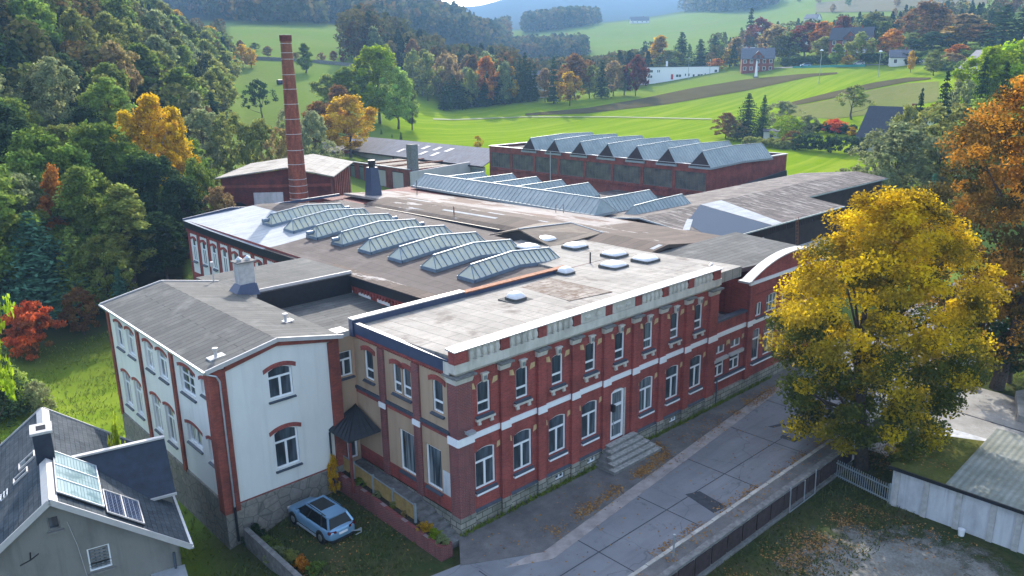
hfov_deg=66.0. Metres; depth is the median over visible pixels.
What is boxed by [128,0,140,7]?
deciduous tree
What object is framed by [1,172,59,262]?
deciduous tree
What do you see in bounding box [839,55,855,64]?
deciduous tree
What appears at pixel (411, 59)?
deciduous tree
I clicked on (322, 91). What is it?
deciduous tree
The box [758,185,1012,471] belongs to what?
maple tree
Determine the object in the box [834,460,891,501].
picket fence
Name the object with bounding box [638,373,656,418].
window
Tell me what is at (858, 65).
barrier fence
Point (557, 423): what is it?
window
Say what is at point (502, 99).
spruce tree
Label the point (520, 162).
window
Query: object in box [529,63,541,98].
spruce tree
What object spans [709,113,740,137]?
deciduous tree
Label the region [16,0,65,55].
deciduous tree
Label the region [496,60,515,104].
deciduous tree
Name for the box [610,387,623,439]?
door
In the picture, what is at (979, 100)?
deciduous tree
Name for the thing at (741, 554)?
yard grass
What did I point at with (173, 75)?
deciduous tree
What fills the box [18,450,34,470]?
roof window
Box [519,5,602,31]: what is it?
forest
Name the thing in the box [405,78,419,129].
deciduous tree
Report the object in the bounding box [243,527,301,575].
yard wall
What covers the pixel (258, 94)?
pine tree
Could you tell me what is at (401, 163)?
warehouse
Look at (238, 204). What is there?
dark window
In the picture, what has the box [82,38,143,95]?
deciduous tree
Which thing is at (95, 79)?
deciduous tree
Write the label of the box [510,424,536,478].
window
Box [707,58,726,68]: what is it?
deciduous tree
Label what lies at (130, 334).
window
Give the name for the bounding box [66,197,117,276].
deciduous tree
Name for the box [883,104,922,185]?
deciduous tree
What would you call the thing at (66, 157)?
deciduous tree
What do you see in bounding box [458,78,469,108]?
spruce tree
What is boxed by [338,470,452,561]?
planter wall
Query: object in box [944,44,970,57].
deciduous tree
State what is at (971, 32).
deciduous tree
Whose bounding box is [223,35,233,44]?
deciduous tree
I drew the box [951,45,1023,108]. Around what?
deciduous tree
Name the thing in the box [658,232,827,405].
street annex
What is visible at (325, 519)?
parked car
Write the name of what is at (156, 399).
window
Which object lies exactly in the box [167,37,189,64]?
deciduous tree
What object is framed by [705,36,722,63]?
spruce tree
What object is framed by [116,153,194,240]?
deciduous tree
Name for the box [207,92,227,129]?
spruce tree
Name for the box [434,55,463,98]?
deciduous tree
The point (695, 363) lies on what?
window
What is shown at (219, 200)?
deciduous tree
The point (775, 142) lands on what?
hedge
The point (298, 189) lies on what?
brick chimney
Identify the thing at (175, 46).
deciduous tree
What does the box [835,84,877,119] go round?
deciduous tree
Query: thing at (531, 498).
grass tufts
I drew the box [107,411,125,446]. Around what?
shrub
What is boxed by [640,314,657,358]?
window
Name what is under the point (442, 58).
deciduous tree
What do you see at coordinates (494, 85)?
spruce tree
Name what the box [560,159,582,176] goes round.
window
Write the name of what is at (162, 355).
window
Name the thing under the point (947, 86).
spruce tree
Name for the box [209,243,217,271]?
window
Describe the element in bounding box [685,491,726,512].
road patch
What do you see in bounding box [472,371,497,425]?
window
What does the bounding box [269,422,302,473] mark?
window
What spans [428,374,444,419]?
window
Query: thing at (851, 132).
shrub
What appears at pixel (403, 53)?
deciduous tree
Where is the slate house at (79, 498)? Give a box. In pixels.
[0,407,193,575]
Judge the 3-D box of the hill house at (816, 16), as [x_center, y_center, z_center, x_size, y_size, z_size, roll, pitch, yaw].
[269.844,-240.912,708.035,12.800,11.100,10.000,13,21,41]
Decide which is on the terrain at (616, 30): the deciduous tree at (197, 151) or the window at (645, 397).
the deciduous tree at (197, 151)
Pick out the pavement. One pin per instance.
(550, 509)
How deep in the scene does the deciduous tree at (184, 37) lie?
245.08 m
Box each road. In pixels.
[255,56,354,65]
[432,278,1021,575]
[774,63,915,68]
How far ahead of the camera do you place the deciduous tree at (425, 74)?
332.96 m
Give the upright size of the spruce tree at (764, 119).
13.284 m
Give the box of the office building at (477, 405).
[329,235,741,534]
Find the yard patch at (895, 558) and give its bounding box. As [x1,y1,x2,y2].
[777,526,1005,575]
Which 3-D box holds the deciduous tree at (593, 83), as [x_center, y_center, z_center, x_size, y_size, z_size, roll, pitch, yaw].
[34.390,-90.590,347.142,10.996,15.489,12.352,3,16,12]
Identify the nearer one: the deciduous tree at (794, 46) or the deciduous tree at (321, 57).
the deciduous tree at (321, 57)
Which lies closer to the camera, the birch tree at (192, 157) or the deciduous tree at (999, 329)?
the deciduous tree at (999, 329)
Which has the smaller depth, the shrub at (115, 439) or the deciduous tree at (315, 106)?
the shrub at (115, 439)
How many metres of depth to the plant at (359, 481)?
47.90 m
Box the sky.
[442,0,497,6]
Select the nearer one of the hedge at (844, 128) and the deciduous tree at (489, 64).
the hedge at (844, 128)
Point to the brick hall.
(616, 164)
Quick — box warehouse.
[323,136,489,188]
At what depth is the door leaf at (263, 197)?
111.40 m
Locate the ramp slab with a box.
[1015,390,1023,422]
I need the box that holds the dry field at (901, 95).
[789,81,938,118]
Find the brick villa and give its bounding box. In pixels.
[828,25,874,61]
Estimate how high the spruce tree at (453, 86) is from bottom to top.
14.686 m
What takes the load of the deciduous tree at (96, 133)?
on the terrain at (616, 30)
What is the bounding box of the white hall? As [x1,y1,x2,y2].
[640,61,718,84]
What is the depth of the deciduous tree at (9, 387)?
55.27 m
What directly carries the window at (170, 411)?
in the white building at (233, 394)
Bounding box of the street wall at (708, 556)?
[657,443,852,575]
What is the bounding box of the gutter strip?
[505,380,785,567]
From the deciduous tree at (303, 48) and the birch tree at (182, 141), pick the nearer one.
the birch tree at (182, 141)
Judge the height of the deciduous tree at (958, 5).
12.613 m
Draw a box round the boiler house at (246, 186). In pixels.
[214,154,353,206]
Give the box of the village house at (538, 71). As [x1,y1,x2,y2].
[529,68,551,84]
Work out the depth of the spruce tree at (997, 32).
309.52 m
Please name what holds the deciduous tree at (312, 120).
on the terrain at (616, 30)
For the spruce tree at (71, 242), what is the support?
on the terrain at (616, 30)
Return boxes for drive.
[897,380,1023,438]
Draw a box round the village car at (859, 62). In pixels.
[853,61,864,64]
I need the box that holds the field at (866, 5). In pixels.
[816,0,986,11]
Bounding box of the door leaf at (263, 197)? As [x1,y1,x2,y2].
[253,192,283,204]
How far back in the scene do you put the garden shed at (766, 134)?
233.78 m
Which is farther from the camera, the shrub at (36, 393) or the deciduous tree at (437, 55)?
the deciduous tree at (437, 55)
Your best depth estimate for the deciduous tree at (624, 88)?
358.78 m
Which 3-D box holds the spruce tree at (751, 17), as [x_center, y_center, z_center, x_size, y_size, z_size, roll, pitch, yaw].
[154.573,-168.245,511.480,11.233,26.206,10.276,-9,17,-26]
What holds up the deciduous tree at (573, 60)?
on the terrain at (616, 30)
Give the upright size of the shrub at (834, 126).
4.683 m
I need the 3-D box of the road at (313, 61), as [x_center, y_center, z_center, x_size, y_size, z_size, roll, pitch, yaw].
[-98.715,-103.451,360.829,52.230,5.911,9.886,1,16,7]
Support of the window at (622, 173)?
in the brick hall
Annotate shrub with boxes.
[0,300,67,360]
[0,383,20,417]
[3,365,42,414]
[22,379,57,412]
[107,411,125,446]
[239,523,266,546]
[256,535,283,554]
[262,545,291,563]
[282,549,305,565]
[292,553,309,572]
[305,560,326,575]
[473,135,483,147]
[781,130,799,146]
[822,118,848,132]
[845,127,857,135]
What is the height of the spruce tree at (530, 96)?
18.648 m
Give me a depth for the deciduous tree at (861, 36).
331.68 m
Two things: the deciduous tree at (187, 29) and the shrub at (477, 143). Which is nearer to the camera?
the shrub at (477, 143)
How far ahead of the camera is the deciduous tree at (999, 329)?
65.34 m
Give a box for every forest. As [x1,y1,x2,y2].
[0,0,231,143]
[162,0,513,44]
[333,2,523,76]
[490,32,590,57]
[514,41,653,85]
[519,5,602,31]
[677,0,779,11]
[705,0,1023,66]
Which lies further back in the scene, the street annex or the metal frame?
the street annex
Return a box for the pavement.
[459,279,964,565]
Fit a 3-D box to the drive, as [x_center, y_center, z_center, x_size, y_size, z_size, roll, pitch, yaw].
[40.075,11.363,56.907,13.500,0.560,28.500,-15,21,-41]
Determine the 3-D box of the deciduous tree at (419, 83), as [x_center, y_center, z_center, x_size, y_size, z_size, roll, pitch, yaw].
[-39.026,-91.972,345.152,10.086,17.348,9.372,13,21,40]
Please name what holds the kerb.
on the terrain at (616, 30)
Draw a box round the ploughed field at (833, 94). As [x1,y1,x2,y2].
[790,77,930,104]
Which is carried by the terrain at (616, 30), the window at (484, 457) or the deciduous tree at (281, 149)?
the deciduous tree at (281, 149)
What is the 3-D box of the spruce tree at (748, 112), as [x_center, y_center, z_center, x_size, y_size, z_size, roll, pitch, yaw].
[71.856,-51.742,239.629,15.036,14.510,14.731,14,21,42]
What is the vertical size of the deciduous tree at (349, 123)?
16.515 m
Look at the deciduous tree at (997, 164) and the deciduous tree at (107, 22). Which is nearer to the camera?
the deciduous tree at (997, 164)
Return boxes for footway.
[635,423,872,575]
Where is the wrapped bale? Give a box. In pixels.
[276,79,282,84]
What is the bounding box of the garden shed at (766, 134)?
[763,129,779,138]
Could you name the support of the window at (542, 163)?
in the brick hall
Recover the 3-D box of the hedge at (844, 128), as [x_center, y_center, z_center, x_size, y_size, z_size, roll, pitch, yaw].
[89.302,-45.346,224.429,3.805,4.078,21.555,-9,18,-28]
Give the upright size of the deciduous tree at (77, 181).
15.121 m
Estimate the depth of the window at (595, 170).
146.61 m
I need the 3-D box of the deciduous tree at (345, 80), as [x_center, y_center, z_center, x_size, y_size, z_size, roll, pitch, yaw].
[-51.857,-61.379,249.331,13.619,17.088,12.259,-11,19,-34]
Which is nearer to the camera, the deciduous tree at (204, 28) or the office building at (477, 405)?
the office building at (477, 405)
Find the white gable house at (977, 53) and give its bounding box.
[958,50,983,75]
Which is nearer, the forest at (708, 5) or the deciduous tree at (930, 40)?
the deciduous tree at (930, 40)
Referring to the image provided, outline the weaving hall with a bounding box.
[182,193,559,306]
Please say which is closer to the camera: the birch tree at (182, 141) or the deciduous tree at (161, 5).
the birch tree at (182, 141)
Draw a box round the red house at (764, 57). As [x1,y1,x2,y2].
[740,46,774,73]
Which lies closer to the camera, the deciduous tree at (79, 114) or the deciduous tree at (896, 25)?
the deciduous tree at (79, 114)
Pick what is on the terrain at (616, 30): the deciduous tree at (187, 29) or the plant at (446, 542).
the deciduous tree at (187, 29)
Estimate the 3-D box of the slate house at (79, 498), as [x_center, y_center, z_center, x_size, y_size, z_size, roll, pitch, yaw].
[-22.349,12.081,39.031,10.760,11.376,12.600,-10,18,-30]
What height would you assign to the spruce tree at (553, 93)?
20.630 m
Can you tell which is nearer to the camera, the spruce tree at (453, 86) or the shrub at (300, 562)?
the shrub at (300, 562)
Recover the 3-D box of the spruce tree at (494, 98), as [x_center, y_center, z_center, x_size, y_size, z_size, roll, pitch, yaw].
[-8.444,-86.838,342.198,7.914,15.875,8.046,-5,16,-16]
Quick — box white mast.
[753,61,758,77]
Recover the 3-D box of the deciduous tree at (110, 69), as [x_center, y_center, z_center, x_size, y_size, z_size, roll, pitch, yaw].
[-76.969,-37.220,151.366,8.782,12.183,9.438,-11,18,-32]
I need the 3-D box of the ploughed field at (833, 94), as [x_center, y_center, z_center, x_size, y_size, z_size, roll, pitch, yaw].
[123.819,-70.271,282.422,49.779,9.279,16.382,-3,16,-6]
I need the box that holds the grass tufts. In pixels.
[0,332,1023,575]
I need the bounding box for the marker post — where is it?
[672,534,675,556]
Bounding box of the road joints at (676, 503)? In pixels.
[479,400,840,575]
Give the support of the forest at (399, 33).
on the terrain at (616, 30)
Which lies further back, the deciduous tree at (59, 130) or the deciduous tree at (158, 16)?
the deciduous tree at (158, 16)
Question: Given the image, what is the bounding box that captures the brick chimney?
[279,35,308,202]
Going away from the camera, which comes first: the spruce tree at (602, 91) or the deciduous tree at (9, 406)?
the deciduous tree at (9, 406)
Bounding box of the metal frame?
[789,470,816,512]
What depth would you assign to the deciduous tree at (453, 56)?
365.10 m
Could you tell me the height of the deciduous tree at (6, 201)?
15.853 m
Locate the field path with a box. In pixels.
[433,116,711,119]
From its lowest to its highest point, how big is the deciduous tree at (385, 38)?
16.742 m
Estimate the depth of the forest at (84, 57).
155.95 m
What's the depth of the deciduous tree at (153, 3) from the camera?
316.71 m
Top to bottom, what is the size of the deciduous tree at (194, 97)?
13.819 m
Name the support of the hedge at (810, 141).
on the terrain at (616, 30)
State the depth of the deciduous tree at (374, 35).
374.29 m
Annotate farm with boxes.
[629,16,648,23]
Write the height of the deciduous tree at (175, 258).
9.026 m
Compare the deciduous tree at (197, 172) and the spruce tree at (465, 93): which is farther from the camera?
the spruce tree at (465, 93)
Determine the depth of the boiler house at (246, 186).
111.46 m
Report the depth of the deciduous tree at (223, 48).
281.62 m
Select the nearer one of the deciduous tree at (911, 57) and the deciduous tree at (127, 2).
the deciduous tree at (127, 2)
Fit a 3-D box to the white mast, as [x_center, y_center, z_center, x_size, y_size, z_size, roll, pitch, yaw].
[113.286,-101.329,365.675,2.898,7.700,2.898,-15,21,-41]
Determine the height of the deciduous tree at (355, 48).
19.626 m
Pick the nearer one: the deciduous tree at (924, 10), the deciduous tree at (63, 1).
the deciduous tree at (63, 1)
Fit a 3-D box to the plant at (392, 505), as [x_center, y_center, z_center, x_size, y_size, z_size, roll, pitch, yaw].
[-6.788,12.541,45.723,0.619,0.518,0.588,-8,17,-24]
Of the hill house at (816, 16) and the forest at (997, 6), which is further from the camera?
the hill house at (816, 16)
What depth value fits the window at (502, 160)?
165.80 m
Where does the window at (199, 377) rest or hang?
in the white building at (233, 394)
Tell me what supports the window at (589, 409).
in the office building at (477, 405)
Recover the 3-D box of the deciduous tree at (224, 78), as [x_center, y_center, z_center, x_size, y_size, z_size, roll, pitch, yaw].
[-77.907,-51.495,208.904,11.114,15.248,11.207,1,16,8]
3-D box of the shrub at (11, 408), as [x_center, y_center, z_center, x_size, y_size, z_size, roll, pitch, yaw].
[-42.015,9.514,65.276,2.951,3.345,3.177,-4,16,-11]
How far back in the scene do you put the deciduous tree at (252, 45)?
404.95 m
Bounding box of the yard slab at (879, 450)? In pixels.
[868,432,912,457]
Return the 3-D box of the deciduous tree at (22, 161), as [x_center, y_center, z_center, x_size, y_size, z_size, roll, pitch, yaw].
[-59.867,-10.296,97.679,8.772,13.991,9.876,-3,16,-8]
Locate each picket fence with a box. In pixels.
[343,455,416,522]
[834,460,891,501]
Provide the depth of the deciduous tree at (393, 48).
374.56 m
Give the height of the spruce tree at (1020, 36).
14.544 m
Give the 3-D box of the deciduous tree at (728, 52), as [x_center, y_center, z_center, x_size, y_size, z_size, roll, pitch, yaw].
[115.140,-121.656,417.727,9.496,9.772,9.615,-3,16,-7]
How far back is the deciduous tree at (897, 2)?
689.87 m
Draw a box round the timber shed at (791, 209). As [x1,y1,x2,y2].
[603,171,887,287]
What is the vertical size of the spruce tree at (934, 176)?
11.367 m
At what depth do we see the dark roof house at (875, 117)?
198.89 m
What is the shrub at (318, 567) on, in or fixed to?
on the terrain at (616, 30)
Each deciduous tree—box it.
[0,14,52,63]
[0,64,5,77]
[0,74,22,103]
[0,96,45,146]
[0,100,35,163]
[0,127,96,177]
[0,164,23,282]
[0,174,65,304]
[0,293,16,443]
[0,341,37,430]
[1,148,58,225]
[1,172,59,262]
[3,0,49,31]
[15,61,62,105]
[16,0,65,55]
[17,56,79,129]
[33,142,109,245]
[34,0,79,29]
[35,163,77,273]
[44,164,120,283]
[45,122,76,143]
[53,5,100,58]
[54,52,88,102]
[54,104,102,138]
[57,286,100,334]
[58,0,71,9]
[58,165,114,244]
[63,234,137,302]
[64,119,148,197]
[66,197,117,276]
[72,0,89,17]
[76,76,137,133]
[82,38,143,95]
[84,73,134,121]
[85,61,130,99]
[86,11,132,53]
[86,134,120,191]
[93,182,158,283]
[94,139,163,217]
[97,33,123,55]
[99,0,141,37]
[106,0,132,13]
[115,17,142,59]
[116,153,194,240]
[127,42,165,98]
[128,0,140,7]
[128,211,189,279]
[135,0,146,8]
[135,50,175,101]
[138,8,147,15]
[141,28,162,53]
[143,34,179,61]
[144,0,162,12]
[145,9,176,38]
[152,173,210,258]
[155,0,173,15]
[159,66,208,116]
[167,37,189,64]
[168,14,182,30]
[172,45,195,68]
[173,9,182,14]
[174,44,196,78]
[177,15,188,23]
[177,89,211,141]
[178,157,215,215]
[180,24,198,44]
[180,33,200,60]
[182,108,225,171]
[186,138,216,192]
[194,39,220,60]
[195,51,212,69]
[195,77,221,112]
[196,186,237,212]
[198,29,220,41]
[198,71,230,104]
[199,26,213,35]
[203,57,234,103]
[205,111,259,184]
[207,64,239,108]
[209,28,221,39]
[212,37,230,54]
[214,46,235,71]
[218,50,243,80]
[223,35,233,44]
[225,40,240,63]
[233,44,247,66]
[235,118,284,172]
[241,47,257,67]
[249,42,260,49]
[259,126,286,172]
[261,46,271,55]
[271,108,309,159]
[295,42,312,72]
[300,101,337,142]
[301,110,344,158]
[308,73,339,104]
[316,52,326,59]
[321,94,377,157]
[327,84,350,114]
[328,66,368,111]
[329,51,337,60]
[339,53,346,61]
[342,21,366,58]
[348,42,404,123]
[350,62,379,115]
[365,26,384,47]
[374,66,419,128]
[380,33,391,58]
[386,40,399,66]
[400,42,414,64]
[402,49,420,89]
[404,38,420,73]
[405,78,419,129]
[411,58,430,95]
[412,52,444,100]
[418,49,431,82]
[430,48,438,66]
[434,52,446,95]
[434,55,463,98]
[446,53,463,69]
[458,67,470,95]
[459,54,470,69]
[459,68,480,106]
[465,54,480,72]
[475,56,499,106]
[476,51,494,74]
[495,52,515,70]
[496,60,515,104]
[506,66,519,103]
[535,68,555,101]
[552,53,594,95]
[554,71,585,105]
[558,63,566,83]
[580,65,601,98]
[604,60,623,95]
[613,64,632,94]
[623,54,649,95]
[644,34,668,65]
[652,49,693,66]
[673,38,687,53]
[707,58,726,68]
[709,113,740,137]
[716,40,725,55]
[721,49,739,66]
[723,37,743,65]
[724,120,752,139]
[742,33,754,46]
[746,16,772,45]
[756,24,786,55]
[764,101,806,126]
[769,115,805,138]
[776,31,801,56]
[788,21,825,55]
[793,115,820,134]
[805,21,834,51]
[810,36,828,54]
[828,43,845,64]
[829,3,836,12]
[834,16,851,27]
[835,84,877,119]
[836,119,972,205]
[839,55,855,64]
[844,31,877,58]
[849,11,893,30]
[852,150,901,203]
[858,18,879,40]
[874,20,893,46]
[876,28,904,53]
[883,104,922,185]
[891,7,898,17]
[891,101,989,202]
[892,19,903,38]
[893,0,901,5]
[894,0,955,38]
[894,32,928,51]
[905,31,955,51]
[907,50,917,72]
[924,50,947,75]
[928,97,1012,187]
[933,52,966,65]
[939,26,963,48]
[941,13,987,45]
[942,78,976,133]
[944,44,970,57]
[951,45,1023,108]
[953,1,966,13]
[956,45,983,59]
[956,111,1023,222]
[962,23,1006,45]
[972,290,1023,383]
[978,37,1023,107]
[982,9,999,26]
[1006,0,1023,12]
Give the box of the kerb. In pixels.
[628,368,935,575]
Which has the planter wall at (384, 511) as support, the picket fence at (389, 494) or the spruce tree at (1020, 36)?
the picket fence at (389, 494)
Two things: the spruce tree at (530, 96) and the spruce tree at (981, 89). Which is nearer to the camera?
the spruce tree at (981, 89)
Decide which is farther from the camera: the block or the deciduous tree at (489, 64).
the deciduous tree at (489, 64)
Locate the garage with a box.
[888,427,1023,553]
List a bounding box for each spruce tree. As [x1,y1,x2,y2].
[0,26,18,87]
[0,212,107,323]
[46,226,110,319]
[104,266,129,310]
[150,88,167,128]
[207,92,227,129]
[437,86,450,109]
[442,81,455,109]
[448,75,461,108]
[452,81,467,109]
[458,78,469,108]
[464,79,478,107]
[471,83,482,106]
[477,76,490,106]
[488,80,497,104]
[492,61,509,104]
[493,64,499,104]
[506,63,518,102]
[512,60,518,101]
[515,57,530,101]
[517,52,533,100]
[522,60,538,101]
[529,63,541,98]
[546,55,559,103]
[593,60,611,97]
[669,32,691,65]
[684,44,694,63]
[689,39,712,65]
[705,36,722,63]
[724,93,763,141]
[742,8,757,46]
[752,95,772,136]
[905,173,937,249]
[912,88,925,147]
[916,71,953,183]
[969,56,992,109]
[978,4,1021,46]
[992,62,1012,114]
[995,8,1023,44]
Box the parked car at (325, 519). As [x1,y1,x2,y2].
[287,495,361,544]
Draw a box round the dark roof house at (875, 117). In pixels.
[856,103,936,151]
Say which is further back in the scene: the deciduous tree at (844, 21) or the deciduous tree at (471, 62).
the deciduous tree at (844, 21)
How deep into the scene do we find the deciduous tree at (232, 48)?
329.68 m
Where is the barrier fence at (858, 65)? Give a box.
[793,64,864,67]
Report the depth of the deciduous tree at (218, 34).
344.50 m
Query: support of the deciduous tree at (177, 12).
on the terrain at (616, 30)
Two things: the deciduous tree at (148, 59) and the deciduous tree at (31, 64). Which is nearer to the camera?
the deciduous tree at (31, 64)
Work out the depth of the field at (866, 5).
736.21 m
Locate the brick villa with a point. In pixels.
(841, 36)
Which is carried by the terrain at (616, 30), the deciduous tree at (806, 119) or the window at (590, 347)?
the deciduous tree at (806, 119)
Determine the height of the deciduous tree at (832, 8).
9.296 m
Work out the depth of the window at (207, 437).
44.66 m
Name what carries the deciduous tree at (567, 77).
on the terrain at (616, 30)
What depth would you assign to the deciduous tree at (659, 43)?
450.05 m
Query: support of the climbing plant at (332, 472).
attached to the white building at (233, 394)
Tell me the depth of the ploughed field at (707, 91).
339.55 m
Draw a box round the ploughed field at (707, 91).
[525,72,836,114]
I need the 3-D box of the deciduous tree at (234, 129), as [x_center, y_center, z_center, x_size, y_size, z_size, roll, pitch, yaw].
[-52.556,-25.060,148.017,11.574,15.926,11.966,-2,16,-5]
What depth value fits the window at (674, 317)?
54.92 m
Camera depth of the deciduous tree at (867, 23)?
364.92 m
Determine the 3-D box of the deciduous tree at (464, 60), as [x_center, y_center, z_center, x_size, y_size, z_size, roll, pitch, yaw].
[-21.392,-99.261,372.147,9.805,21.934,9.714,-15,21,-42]
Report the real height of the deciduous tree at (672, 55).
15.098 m
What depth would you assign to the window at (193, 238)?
86.84 m
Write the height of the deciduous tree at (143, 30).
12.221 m
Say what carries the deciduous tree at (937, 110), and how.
on the terrain at (616, 30)
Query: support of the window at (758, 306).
in the street annex
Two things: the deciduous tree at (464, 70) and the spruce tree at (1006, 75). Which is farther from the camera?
the deciduous tree at (464, 70)
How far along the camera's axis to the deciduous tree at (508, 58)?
350.96 m
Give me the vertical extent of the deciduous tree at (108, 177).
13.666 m
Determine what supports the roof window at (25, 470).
in the slate house at (79, 498)
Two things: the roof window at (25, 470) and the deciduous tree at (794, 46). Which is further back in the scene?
the deciduous tree at (794, 46)
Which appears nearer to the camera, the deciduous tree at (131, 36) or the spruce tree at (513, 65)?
the deciduous tree at (131, 36)
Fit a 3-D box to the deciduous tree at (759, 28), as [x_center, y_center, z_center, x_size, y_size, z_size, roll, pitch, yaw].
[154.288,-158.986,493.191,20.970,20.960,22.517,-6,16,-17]
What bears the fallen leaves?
on the terrain at (616, 30)
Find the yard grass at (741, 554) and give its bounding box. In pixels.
[204,441,916,575]
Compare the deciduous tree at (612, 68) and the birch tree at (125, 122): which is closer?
the birch tree at (125, 122)
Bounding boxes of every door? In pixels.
[346,441,357,457]
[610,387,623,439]
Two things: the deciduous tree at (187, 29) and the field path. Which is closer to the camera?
the deciduous tree at (187, 29)
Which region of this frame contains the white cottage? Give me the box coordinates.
[888,47,912,66]
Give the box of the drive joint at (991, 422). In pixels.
[957,411,1023,432]
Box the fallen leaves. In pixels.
[269,376,1010,575]
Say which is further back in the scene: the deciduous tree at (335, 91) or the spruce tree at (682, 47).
the spruce tree at (682, 47)
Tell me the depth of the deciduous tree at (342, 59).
366.62 m
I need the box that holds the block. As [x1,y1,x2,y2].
[322,160,719,252]
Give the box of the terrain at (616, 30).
[0,0,1023,575]
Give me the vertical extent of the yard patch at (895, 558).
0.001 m
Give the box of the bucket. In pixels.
[958,527,965,536]
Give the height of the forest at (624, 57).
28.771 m
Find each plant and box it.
[327,453,340,492]
[355,476,366,486]
[373,490,381,497]
[389,502,396,508]
[416,520,433,531]
[427,527,442,539]
[435,533,450,544]
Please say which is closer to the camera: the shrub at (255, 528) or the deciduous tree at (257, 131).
the shrub at (255, 528)
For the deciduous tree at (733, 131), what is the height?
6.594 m
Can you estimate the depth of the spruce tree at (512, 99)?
341.02 m
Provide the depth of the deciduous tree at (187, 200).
102.39 m
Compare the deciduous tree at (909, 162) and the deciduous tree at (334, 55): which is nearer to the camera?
the deciduous tree at (909, 162)
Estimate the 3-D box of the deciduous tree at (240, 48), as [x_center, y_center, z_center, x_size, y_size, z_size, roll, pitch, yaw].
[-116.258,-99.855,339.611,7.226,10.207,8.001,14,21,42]
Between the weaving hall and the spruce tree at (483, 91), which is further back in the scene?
the spruce tree at (483, 91)
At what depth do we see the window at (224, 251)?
81.25 m
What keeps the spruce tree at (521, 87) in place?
on the terrain at (616, 30)
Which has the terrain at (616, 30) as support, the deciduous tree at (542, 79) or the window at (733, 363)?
the deciduous tree at (542, 79)
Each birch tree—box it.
[109,109,148,188]
[130,92,187,198]
[155,105,201,189]
[180,144,202,193]
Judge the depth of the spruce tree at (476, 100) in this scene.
339.09 m
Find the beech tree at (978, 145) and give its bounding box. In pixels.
[892,72,1023,390]
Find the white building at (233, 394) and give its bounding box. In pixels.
[98,255,346,549]
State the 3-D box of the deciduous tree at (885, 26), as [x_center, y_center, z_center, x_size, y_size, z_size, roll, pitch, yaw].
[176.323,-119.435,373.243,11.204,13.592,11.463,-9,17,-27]
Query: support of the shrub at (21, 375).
on the terrain at (616, 30)
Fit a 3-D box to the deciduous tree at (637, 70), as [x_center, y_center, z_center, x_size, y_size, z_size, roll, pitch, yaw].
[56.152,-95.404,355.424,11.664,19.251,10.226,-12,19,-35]
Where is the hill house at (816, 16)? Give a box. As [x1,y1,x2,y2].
[804,13,821,20]
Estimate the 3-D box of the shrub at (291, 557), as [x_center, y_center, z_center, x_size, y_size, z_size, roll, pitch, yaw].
[-11.903,14.662,42.525,1.263,1.035,1.238,7,17,27]
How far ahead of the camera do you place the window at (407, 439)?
46.84 m
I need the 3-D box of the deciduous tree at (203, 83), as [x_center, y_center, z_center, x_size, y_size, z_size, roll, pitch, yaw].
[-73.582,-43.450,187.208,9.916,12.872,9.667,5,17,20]
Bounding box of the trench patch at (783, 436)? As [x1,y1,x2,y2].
[768,423,802,441]
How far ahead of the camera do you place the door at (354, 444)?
50.64 m
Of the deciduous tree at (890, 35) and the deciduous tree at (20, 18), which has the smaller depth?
the deciduous tree at (20, 18)
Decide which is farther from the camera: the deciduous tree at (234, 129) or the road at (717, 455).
the deciduous tree at (234, 129)
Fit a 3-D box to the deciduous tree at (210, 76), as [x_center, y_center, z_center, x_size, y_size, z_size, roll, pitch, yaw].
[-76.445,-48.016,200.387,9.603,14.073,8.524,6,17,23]
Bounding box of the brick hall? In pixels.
[488,132,872,198]
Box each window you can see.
[13,466,27,484]
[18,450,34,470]
[46,515,63,535]
[87,544,115,575]
[113,319,125,352]
[120,368,133,410]
[124,326,136,360]
[131,377,144,420]
[141,338,155,374]
[149,391,163,435]
[154,347,169,385]
[162,401,177,449]
[176,362,196,403]
[184,419,203,454]
[190,236,197,263]
[198,375,205,399]
[199,240,207,266]
[205,435,214,468]
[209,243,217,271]
[220,247,227,271]
[230,251,237,259]
[231,202,245,206]
[254,260,262,265]
[262,361,296,404]
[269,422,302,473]
[339,350,355,380]
[360,345,374,385]
[389,359,404,398]
[398,363,411,403]
[399,429,416,481]
[425,444,442,496]
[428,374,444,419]
[470,168,482,172]
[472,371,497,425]
[475,440,499,496]
[491,152,509,168]
[510,358,534,409]
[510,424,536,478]
[513,154,532,170]
[536,157,556,173]
[546,345,569,395]
[546,410,569,461]
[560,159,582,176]
[580,334,601,382]
[580,396,601,445]
[586,161,610,179]
[587,456,594,463]
[612,324,629,370]
[614,164,640,183]
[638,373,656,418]
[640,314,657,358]
[643,167,671,187]
[665,362,681,405]
[667,305,683,348]
[675,170,705,191]
[688,352,705,394]
[692,296,707,338]
[715,361,722,376]
[716,340,727,353]
[728,333,743,347]
[729,353,738,369]
[751,328,759,360]
[755,302,760,315]
[762,321,773,354]
[766,292,775,311]
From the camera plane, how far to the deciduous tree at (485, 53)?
371.94 m
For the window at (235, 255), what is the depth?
79.11 m
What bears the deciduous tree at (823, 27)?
on the terrain at (616, 30)
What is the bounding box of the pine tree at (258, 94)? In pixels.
[240,79,277,117]
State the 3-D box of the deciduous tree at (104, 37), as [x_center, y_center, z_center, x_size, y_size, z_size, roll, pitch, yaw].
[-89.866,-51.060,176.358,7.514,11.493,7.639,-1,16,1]
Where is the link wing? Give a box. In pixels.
[195,258,388,460]
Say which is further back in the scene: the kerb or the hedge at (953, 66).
the hedge at (953, 66)
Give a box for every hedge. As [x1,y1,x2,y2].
[741,136,792,148]
[778,54,832,65]
[789,133,865,153]
[795,122,858,134]
[859,51,931,63]
[924,60,964,70]
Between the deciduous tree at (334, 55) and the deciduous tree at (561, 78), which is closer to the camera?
the deciduous tree at (334, 55)

